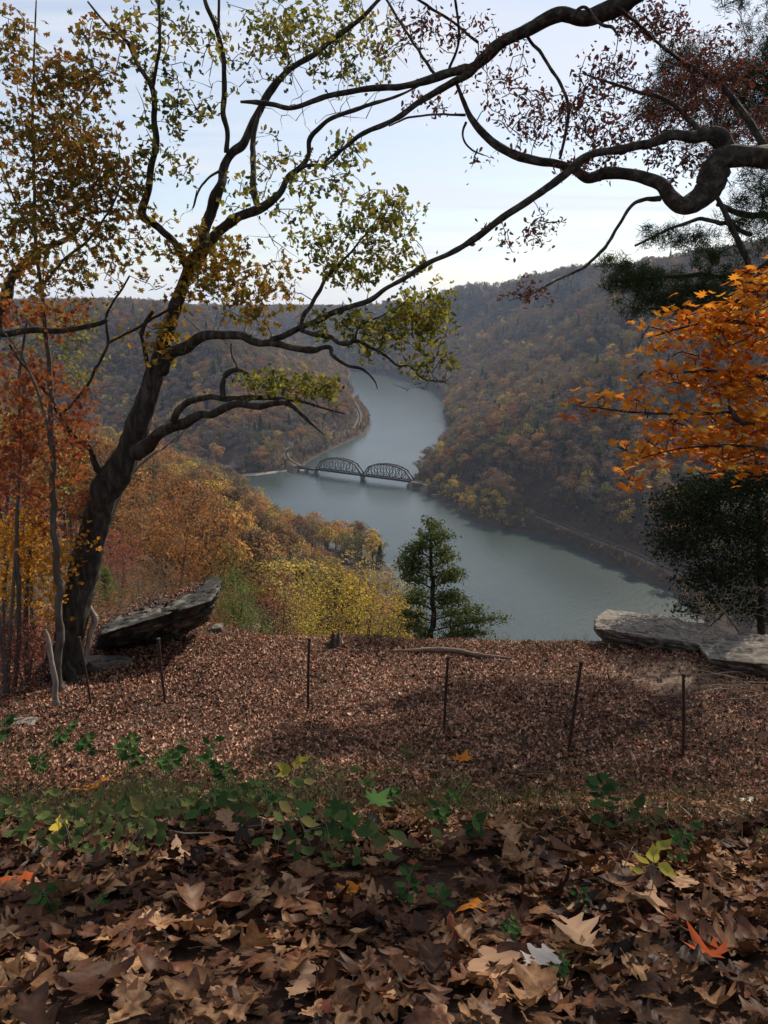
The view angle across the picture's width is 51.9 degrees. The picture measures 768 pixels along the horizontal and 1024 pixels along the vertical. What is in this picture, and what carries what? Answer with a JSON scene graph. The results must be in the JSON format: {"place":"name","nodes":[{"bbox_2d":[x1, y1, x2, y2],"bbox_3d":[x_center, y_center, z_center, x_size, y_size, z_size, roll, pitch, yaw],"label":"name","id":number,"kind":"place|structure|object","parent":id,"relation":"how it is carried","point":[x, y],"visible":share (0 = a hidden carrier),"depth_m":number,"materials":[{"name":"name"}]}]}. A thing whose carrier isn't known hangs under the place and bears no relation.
{"place":"outdoors","nodes":[
{"label":"outdoors","id":0,"kind":"place"},
{"bbox_2d":[0,288,108,336],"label":"overhanging limb","id":1,"kind":"object","parent":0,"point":[13,333],"visible":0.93,"depth_m":11.96,"materials":[{"name":"brown wood"}]},
{"bbox_2d":[0,257,767,1023],"bbox_3d":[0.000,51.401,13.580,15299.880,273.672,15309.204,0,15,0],"label":"ground","id":2,"kind":"structure","parent":0,"point":[74,1007],"depth_m":12.36,"materials":[{"name":"brown soil"}]},
{"bbox_2d":[0,599,24,695],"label":"bare sapling","id":3,"kind":"object","parent":2,"relation":"on","point":[5,678],"visible":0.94,"depth_m":13.26,"materials":[{"name":"brown plant"}]},
{"bbox_2d":[0,609,55,694],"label":"tangled brush","id":4,"kind":"object","parent":2,"relation":"on","point":[26,679],"visible":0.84,"depth_m":13.61,"materials":[{"name":"brown plant"}]},
{"bbox_2d":[27,748,49,780],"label":"seedling","id":5,"kind":"object","parent":2,"relation":"on","point":[41,767],"visible":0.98,"depth_m":8.87,"materials":[{"name":"green plant"}]},
{"bbox_2d":[0,438,78,693],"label":"rusty brush sapling","id":6,"kind":"object","parent":2,"relation":"on","point":[11,612],"visible":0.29,"depth_m":14.10,"materials":[{"name":"orange plant"}]},
{"bbox_2d":[10,439,73,512],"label":"autumn tree","id":7,"kind":"object","parent":2,"relation":"on","point":[56,476],"visible":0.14,"depth_m":48.58,"materials":[{"name":"orange plant"}]},
{"bbox_2d":[26,882,62,915],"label":"seedling","id":8,"kind":"object","parent":2,"relation":"on","point":[51,888],"visible":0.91,"depth_m":2.36,"materials":[{"name":"green plant"}]},
{"bbox_2d":[0,496,102,676],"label":"golden sapling","id":9,"kind":"object","parent":2,"relation":"on","point":[27,577],"visible":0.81,"depth_m":13.59,"materials":[{"name":"yellow plant"}]},
{"bbox_2d":[44,629,59,706],"bbox_3d":[-5.369,2.556,12.765,0.205,1.359,0.112,14,20,42],"label":"broken snag","id":10,"kind":"object","parent":2,"relation":"on","point":[54,676],"visible":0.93,"depth_m":12.73,"materials":[{"name":"grey wood"}]},
{"bbox_2d":[15,439,89,544],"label":"autumn tree","id":11,"kind":"object","parent":2,"relation":"on","point":[65,455],"visible":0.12,"depth_m":63.85,"materials":[{"name":"orange plant"}]},
{"bbox_2d":[0,291,110,687],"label":"red maple sapling","id":12,"kind":"object","parent":2,"relation":"on","point":[19,423],"visible":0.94,"depth_m":12.55,"materials":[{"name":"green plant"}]},
{"bbox_2d":[0,295,115,672],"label":"olive sapling","id":13,"kind":"object","parent":2,"relation":"on","point":[63,344],"visible":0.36,"depth_m":15.65,"materials":[{"name":"green plant"}]},
{"bbox_2d":[49,720,77,755],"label":"seedling","id":14,"kind":"object","parent":2,"relation":"on","point":[61,738],"visible":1,"depth_m":10.17,"materials":[{"name":"green plant"}]},
{"bbox_2d":[58,460,91,523],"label":"autumn tree","id":15,"kind":"object","parent":2,"relation":"on","point":[80,515],"visible":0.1,"depth_m":59.73,"materials":[{"name":"orange plant"}]},
{"bbox_2d":[0,0,163,691],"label":"oak sapling","id":16,"kind":"object","parent":2,"relation":"on","point":[80,170],"visible":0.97,"depth_m":10.68,"materials":[{"name":"brown plant"}]},
{"bbox_2d":[74,732,96,762],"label":"seedling","id":17,"kind":"object","parent":2,"relation":"on","point":[82,744],"visible":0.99,"depth_m":9.79,"materials":[{"name":"green plant"}]},
{"bbox_2d":[88,655,131,670],"bbox_3d":[-5.506,2.977,15.354,1.182,0.144,0.778,0,15,0],"label":"flat stone","id":18,"kind":"object","parent":2,"relation":"on","point":[102,661],"visible":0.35,"depth_m":15.39,"materials":[{"name":"stone"}]},
{"bbox_2d":[70,467,150,567],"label":"autumn tree","id":19,"kind":"object","parent":2,"relation":"on","point":[134,477],"visible":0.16,"depth_m":51.31,"materials":[{"name":"orange plant"}]},
{"bbox_2d":[93,565,128,606],"bbox_3d":[-8.154,2.268,23.349,1.199,1.547,1.177,0,15,0],"label":"shaded pine sapling","id":20,"kind":"object","parent":2,"relation":"on","point":[107,576],"visible":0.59,"depth_m":23.25,"materials":[{"name":"green plant"}]},
{"bbox_2d":[81,563,145,664],"bbox_3d":[-4.985,1.831,14.549,1.198,1.932,0.568,0,15,0],"label":"twisted dead sapling","id":21,"kind":"object","parent":2,"relation":"on","point":[93,625],"visible":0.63,"depth_m":14.49,"materials":[{"name":"grey wood"}]},
{"bbox_2d":[86,578,141,634],"bbox_3d":[-6.457,2.352,18.363,1.895,1.459,1.819,0,15,0],"label":"tangled brush","id":22,"kind":"object","parent":2,"relation":"on","point":[112,607],"visible":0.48,"depth_m":18.36,"materials":[{"name":"brown plant"}]},
{"bbox_2d":[99,527,146,598],"bbox_3d":[-9.578,1.925,28.467,2.102,3.000,1.862,10,18,32],"label":"crimson shrub","id":23,"kind":"object","parent":2,"relation":"on","point":[115,548],"visible":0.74,"depth_m":28.41,"materials":[{"name":"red plant"}]},
{"bbox_2d":[108,491,150,568],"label":"autumn tree","id":24,"kind":"object","parent":2,"relation":"on","point":[116,518],"visible":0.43,"depth_m":47.17,"materials":[{"name":"orange plant"}]},
{"bbox_2d":[113,730,147,774],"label":"seedling","id":25,"kind":"object","parent":2,"relation":"on","point":[125,744],"visible":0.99,"depth_m":9.03,"materials":[{"name":"green plant"}]},
{"bbox_2d":[95,561,202,612],"bbox_3d":[-6.492,2.242,21.254,3.074,1.931,3.025,7,16,24],"label":"bare brush","id":26,"kind":"object","parent":2,"relation":"on","point":[142,585],"visible":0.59,"depth_m":21.22,"materials":[{"name":"brown plant"}]},
{"bbox_2d":[126,504,186,582],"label":"autumn tree","id":27,"kind":"object","parent":2,"relation":"on","point":[164,534],"visible":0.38,"depth_m":56.31,"materials":[{"name":"orange plant"}]},
{"bbox_2d":[94,577,221,651],"bbox_3d":[-4.531,2.334,16.311,2.981,1.455,2.442,-9,17,-30],"label":"cracked boulder","id":28,"kind":"object","parent":2,"relation":"on","point":[186,613],"visible":0.93,"depth_m":15.72,"materials":[{"name":"grey stone"}]},
{"bbox_2d":[99,578,206,634],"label":"leaf litter","id":29,"kind":"object","parent":28,"relation":"on","point":[187,590],"visible":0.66,"depth_m":16.41,"materials":[{"name":"brown plant"}]},
{"bbox_2d":[0,518,328,636],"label":"undergrowth","id":30,"kind":"object","parent":2,"relation":"on","point":[153,590],"visible":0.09,"depth_m":29.52,"materials":[{"name":"orange plant"}]},
{"bbox_2d":[104,453,245,597],"bbox_3d":[-9.714,1.085,35.594,6.571,7.652,6.429,0,15,0],"label":"rust oak tree","id":31,"kind":"object","parent":2,"relation":"on","point":[156,529],"visible":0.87,"depth_m":35.17,"materials":[{"name":"orange plant"}]},
{"bbox_2d":[148,468,228,587],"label":"autumn tree","id":32,"kind":"object","parent":2,"relation":"on","point":[200,487],"visible":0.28,"depth_m":67.38,"materials":[{"name":"orange plant"}]},
{"bbox_2d":[149,490,244,580],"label":"autumn tree","id":33,"kind":"object","parent":2,"relation":"on","point":[196,507],"visible":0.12,"depth_m":58.70,"materials":[{"name":"orange plant"}]},
{"bbox_2d":[185,799,210,831],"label":"seedling","id":34,"kind":"object","parent":2,"relation":"on","point":[193,812],"visible":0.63,"depth_m":3.37,"materials":[{"name":"green plant"}]},
{"bbox_2d":[195,736,225,773],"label":"seedling","id":35,"kind":"object","parent":2,"relation":"on","point":[207,755],"visible":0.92,"depth_m":9.13,"materials":[{"name":"green plant"}]},
{"bbox_2d":[166,502,255,619],"bbox_3d":[-8.775,2.798,40.730,4.583,7.123,4.870,5,16,17],"label":"autumn tree","id":36,"kind":"object","parent":2,"relation":"on","point":[217,544],"visible":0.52,"depth_m":39.47,"materials":[{"name":"orange plant"}]},
{"bbox_2d":[209,761,240,788],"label":"seedling","id":37,"kind":"object","parent":2,"relation":"on","point":[218,776],"visible":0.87,"depth_m":7.99,"materials":[{"name":"green plant"}]},
{"bbox_2d":[184,499,274,601],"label":"autumn tree","id":38,"kind":"object","parent":2,"relation":"on","point":[252,542],"visible":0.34,"depth_m":52.61,"materials":[{"name":"orange plant"}]},
{"bbox_2d":[214,809,247,830],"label":"fallen leaf","id":39,"kind":"object","parent":2,"relation":"on","point":[228,813],"visible":0.65,"depth_m":3.29,"materials":[{"name":"brown plant"}]},
{"bbox_2d":[201,537,265,624],"bbox_3d":[-6.628,3.590,35.110,2.897,4.714,2.948,-13,19,-40],"label":"olive shrub","id":40,"kind":"object","parent":2,"relation":"on","point":[231,567],"visible":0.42,"depth_m":34.86,"materials":[{"name":"green plant"}]},
{"bbox_2d":[9,0,461,685],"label":"leaning oak tree","id":41,"kind":"object","parent":2,"relation":"on","point":[139,440],"visible":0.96,"depth_m":11.63,"materials":[{"name":"green plant"}]},
{"bbox_2d":[0,225,111,341],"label":"leaning bare limb","id":42,"kind":"object","parent":41,"relation":"attached to","point":[8,284],"visible":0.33,"depth_m":13.17,"materials":[{"name":"grey plant"}]},
{"bbox_2d":[112,428,188,514],"bbox_3d":[-4.821,-0.476,15.671,2.335,2.623,0.409,5,16,19],"label":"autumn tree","id":43,"kind":"object","parent":41,"relation":"attached to","point":[149,456],"visible":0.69,"depth_m":15.38,"materials":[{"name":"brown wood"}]},
{"bbox_2d":[213,561,267,629],"bbox_3d":[-4.611,2.937,24.548,1.712,2.749,1.648,-12,19,-38],"label":"shrub","id":44,"kind":"object","parent":2,"relation":"on","point":[233,610],"visible":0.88,"depth_m":24.43,"materials":[{"name":"green plant"}]},
{"bbox_2d":[236,607,274,634],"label":"shrub","id":45,"kind":"object","parent":2,"relation":"on","point":[249,618],"visible":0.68,"depth_m":20.92,"materials":[{"name":"green plant"}]},
{"bbox_2d":[225,523,304,632],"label":"autumn tree","id":46,"kind":"object","parent":2,"relation":"on","point":[272,543],"visible":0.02,"depth_m":60.76,"materials":[{"name":"yellow plant"}]},
{"bbox_2d":[233,555,301,634],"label":"autumn tree","id":47,"kind":"object","parent":2,"relation":"on","point":[261,571],"visible":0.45,"depth_m":51.98,"materials":[{"name":"plant"}]},
{"bbox_2d":[230,563,310,636],"bbox_3d":[-3.686,3.345,25.656,2.808,3.473,2.790,0,15,0],"label":"pinkish shrub","id":48,"kind":"object","parent":2,"relation":"on","point":[277,607],"visible":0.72,"depth_m":25.68,"materials":[{"name":"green plant"}]},
{"bbox_2d":[257,539,321,636],"bbox_3d":[-4.580,4.957,38.528,3.340,7.780,3.275,0,15,0],"label":"pale green shrub","id":49,"kind":"object","parent":2,"relation":"on","point":[273,579],"visible":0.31,"depth_m":38.23,"materials":[{"name":"green plant"}]},
{"bbox_2d":[276,753,309,786],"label":"seedling","id":50,"kind":"object","parent":2,"relation":"on","point":[285,769],"visible":0.75,"depth_m":8.72,"materials":[{"name":"yellow plant"}]},
{"bbox_2d":[259,552,328,630],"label":"autumn tree","id":51,"kind":"object","parent":2,"relation":"on","point":[307,567],"visible":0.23,"depth_m":56.45,"materials":[{"name":"yellow plant"}]},
{"bbox_2d":[281,871,314,898],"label":"fallen leaf","id":52,"kind":"object","parent":2,"relation":"on","point":[298,882],"visible":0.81,"depth_m":2.60,"materials":[{"name":"brown plant"}]},
{"bbox_2d":[276,580,335,636],"bbox_3d":[-2.903,4.385,28.059,2.127,4.033,2.111,-11,19,-37],"label":"amber shrub","id":53,"kind":"object","parent":2,"relation":"on","point":[298,611],"visible":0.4,"depth_m":27.78,"materials":[{"name":"yellow plant"}]},
{"bbox_2d":[292,545,349,635],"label":"olive gold shrub","id":54,"kind":"object","parent":2,"relation":"on","point":[321,583],"visible":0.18,"depth_m":50.80,"materials":[{"name":"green plant"}]},
{"bbox_2d":[293,795,352,848],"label":"seedling","id":55,"kind":"object","parent":2,"relation":"on","point":[335,807],"visible":0.77,"depth_m":3.24,"materials":[{"name":"green plant"}]},
{"bbox_2d":[297,561,381,635],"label":"autumn tree","id":56,"kind":"object","parent":2,"relation":"on","point":[339,608],"visible":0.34,"depth_m":52.86,"materials":[{"name":"yellow plant"}]},
{"bbox_2d":[313,786,392,845],"bbox_3d":[-0.124,1.282,3.234,0.332,0.235,0.261,0,15,0],"label":"seedling","id":57,"kind":"object","parent":2,"relation":"on","point":[374,797],"visible":0.7,"depth_m":3.23,"materials":[{"name":"green plant"}]},
{"bbox_2d":[298,457,414,481],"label":"railway truss bridge","id":58,"kind":"structure","parent":2,"relation":"on","point":[317,470],"depth_m":832.73,"materials":[{"name":"black paint"}]},
{"bbox_2d":[288,545,425,640],"bbox_3d":[-0.767,3.111,22.101,4.008,4.569,3.912,0,15,0],"label":"yellow spicebush","id":59,"kind":"object","parent":2,"relation":"on","point":[361,615],"visible":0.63,"depth_m":21.82,"materials":[{"name":"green plant"}]},
{"bbox_2d":[0,761,767,1023],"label":"leaf litter","id":60,"kind":"object","parent":2,"relation":"on","point":[339,990],"visible":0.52,"depth_m":2.36,"materials":[{"name":"brown plant"}]},
{"bbox_2d":[156,739,189,780],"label":"seedling","id":61,"kind":"object","parent":60,"relation":"on","point":[165,760],"visible":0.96,"depth_m":8.59,"materials":[{"name":"green plant"}]},
{"bbox_2d":[285,961,318,997],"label":"fallen leaf","id":62,"kind":"object","parent":60,"relation":"on","point":[301,983],"visible":1,"depth_m":1.93,"materials":[{"name":"brown plant"}]},
{"bbox_2d":[465,945,525,995],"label":"fallen leaf","id":63,"kind":"object","parent":60,"relation":"on","point":[488,954],"visible":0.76,"depth_m":2.04,"materials":[{"name":"beige plant"}]},
{"bbox_2d":[519,943,560,965],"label":"fallen leaf","id":64,"kind":"object","parent":60,"relation":"on","point":[544,954],"visible":0.81,"depth_m":2.05,"materials":[{"name":"grey plant"}]},
{"bbox_2d":[627,880,667,914],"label":"fallen leaf","id":65,"kind":"object","parent":60,"relation":"on","point":[652,898],"visible":0.93,"depth_m":2.43,"materials":[{"name":"brown plant"}]},
{"bbox_2d":[633,838,676,901],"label":"seedling","id":66,"kind":"object","parent":60,"relation":"on","point":[652,855],"visible":0.91,"depth_m":2.48,"materials":[{"name":"plant"}]},
{"bbox_2d":[684,920,730,957],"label":"fallen leaf","id":67,"kind":"object","parent":60,"relation":"on","point":[706,948],"visible":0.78,"depth_m":2.09,"materials":[{"name":"orange plant"}]},
{"bbox_2d":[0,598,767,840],"bbox_3d":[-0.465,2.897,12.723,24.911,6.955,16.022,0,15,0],"label":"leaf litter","id":68,"kind":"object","parent":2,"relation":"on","point":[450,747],"visible":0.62,"depth_m":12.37,"materials":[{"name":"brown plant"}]},
{"bbox_2d":[0,739,767,879],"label":"ground cover","id":69,"kind":"object","parent":2,"relation":"on","point":[151,827],"visible":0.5,"depth_m":3.37,"materials":[{"name":"green plant"}]},
{"bbox_2d":[0,627,767,869],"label":"grass","id":70,"kind":"structure","parent":2,"relation":"on","point":[160,787],"depth_m":6.50,"materials":[{"name":"green plant"}]},
{"bbox_2d":[0,632,767,837],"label":"twig litter","id":71,"kind":"object","parent":2,"relation":"on","point":[404,728],"visible":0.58,"depth_m":11.46,"materials":[{"name":"brown wood"}]},
{"bbox_2d":[382,584,425,638],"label":"yellow shoot shrub","id":72,"kind":"object","parent":2,"relation":"on","point":[399,633],"visible":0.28,"depth_m":20.89,"materials":[{"name":"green plant"}]},
{"bbox_2d":[394,863,421,904],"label":"seedling","id":73,"kind":"object","parent":2,"relation":"on","point":[409,897],"visible":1,"depth_m":2.50,"materials":[{"name":"green plant"}]},
{"bbox_2d":[423,795,451,827],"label":"seedling","id":74,"kind":"object","parent":2,"relation":"on","point":[443,813],"visible":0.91,"depth_m":3.35,"materials":[{"name":"green plant"}]},
{"bbox_2d":[425,882,454,911],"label":"seedling","id":75,"kind":"object","parent":2,"relation":"on","point":[443,892],"visible":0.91,"depth_m":2.44,"materials":[{"name":"green plant"}]},
{"bbox_2d":[390,646,510,659],"bbox_3d":[1.346,2.838,15.990,2.442,0.164,0.293,3,15,13],"label":"fallen log","id":76,"kind":"object","parent":2,"relation":"on","point":[439,649],"visible":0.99,"depth_m":16.02,"materials":[{"name":"brown wood"}]},
{"bbox_2d":[389,514,513,640],"bbox_3d":[1.609,1.537,18.595,2.984,3.476,2.083,0,15,0],"label":"cedar tree","id":77,"kind":"object","parent":2,"relation":"on","point":[451,575],"visible":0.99,"depth_m":18.47,"materials":[{"name":"green plant"}]},
{"bbox_2d":[461,811,491,848],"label":"seedling","id":78,"kind":"object","parent":2,"relation":"on","point":[478,818],"visible":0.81,"depth_m":3.06,"materials":[{"name":"green plant"}]},
{"bbox_2d":[240,0,767,308],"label":"gnarled oak tree","id":79,"kind":"object","parent":2,"relation":"on","point":[721,160],"visible":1,"depth_m":8.77,"materials":[{"name":"brown plant"}]},
{"bbox_2d":[500,913,522,941],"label":"seedling","id":80,"kind":"object","parent":2,"relation":"on","point":[508,928],"visible":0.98,"depth_m":2.20,"materials":[{"name":"green plant"}]},
{"bbox_2d":[567,661,583,748],"bbox_3d":[2.509,2.620,10.370,0.174,1.387,0.068,-8,17,-29],"label":"fence post","id":81,"kind":"object","parent":2,"relation":"on","point":[581,663],"visible":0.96,"depth_m":10.32,"materials":[{"name":"metal"}]},
{"bbox_2d":[552,912,599,950],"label":"fallen leaf","id":82,"kind":"object","parent":2,"relation":"on","point":[575,928],"visible":1,"depth_m":2.20,"materials":[{"name":"beige plant"}]},
{"bbox_2d":[411,480,767,624],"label":"railway track","id":83,"kind":"structure","parent":2,"relation":"on","point":[668,571],"depth_m":587.62,"materials":[{"name":"grey metal"}]},
{"bbox_2d":[584,770,622,838],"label":"seedling","id":84,"kind":"object","parent":2,"relation":"on","point":[603,777],"visible":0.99,"depth_m":3.29,"materials":[{"name":"green plant"}]},
{"bbox_2d":[593,609,730,651],"bbox_3d":[6.359,2.846,17.389,3.395,1.178,2.587,4,15,16],"label":"overlook rock","id":85,"kind":"object","parent":2,"relation":"on","point":[642,630],"visible":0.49,"depth_m":16.75,"materials":[{"name":"stone"}]},
{"bbox_2d":[559,255,767,499],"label":"orange maple tree","id":86,"kind":"object","parent":2,"relation":"on","point":[730,377],"visible":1,"depth_m":6.46,"materials":[{"name":"orange plant"}]},
{"bbox_2d":[591,0,767,325],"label":"pine tree","id":87,"kind":"object","parent":2,"relation":"on","point":[640,278],"visible":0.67,"depth_m":18.80,"materials":[{"name":"green plant"}]},
{"bbox_2d":[681,673,685,756],"bbox_3d":[3.808,2.673,10.043,0.191,1.346,0.054,-4,15,-13],"label":"fence post","id":88,"kind":"object","parent":2,"relation":"on","point":[683,675],"visible":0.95,"depth_m":10.01,"materials":[{"name":"brown metal"}]},
{"bbox_2d":[667,822,702,869],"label":"seedling","id":89,"kind":"object","parent":2,"relation":"on","point":[677,838],"visible":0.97,"depth_m":2.84,"materials":[{"name":"green plant"}]},
{"bbox_2d":[632,437,767,634],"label":"hemlock tree","id":90,"kind":"object","parent":2,"relation":"on","point":[757,528],"visible":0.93,"depth_m":18.20,"materials":[{"name":"green plant"}]},
{"bbox_2d":[668,576,765,634],"bbox_3d":[7.016,2.061,16.631,2.294,1.642,0.811,0,15,0],"label":"bare brush","id":91,"kind":"object","parent":2,"relation":"on","point":[732,622],"visible":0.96,"depth_m":16.61,"materials":[{"name":"brown plant"}]},
{"bbox_2d":[699,633,767,678],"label":"ledge rock","id":92,"kind":"object","parent":2,"relation":"on","point":[747,652],"visible":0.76,"depth_m":15.18,"materials":[{"name":"stone"}]},
{"bbox_2d":[0,0,767,304],"label":"sky","id":93,"kind":"structure","parent":0,"point":[429,160],"materials":[{"name":"white"}]},
{"bbox_2d":[231,370,704,643],"bbox_3d":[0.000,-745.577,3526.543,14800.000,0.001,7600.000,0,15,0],"label":"river water","id":94,"kind":"structure","parent":0,"point":[540,587],"depth_m":625.13,"materials":[{"name":"grey liquid"}]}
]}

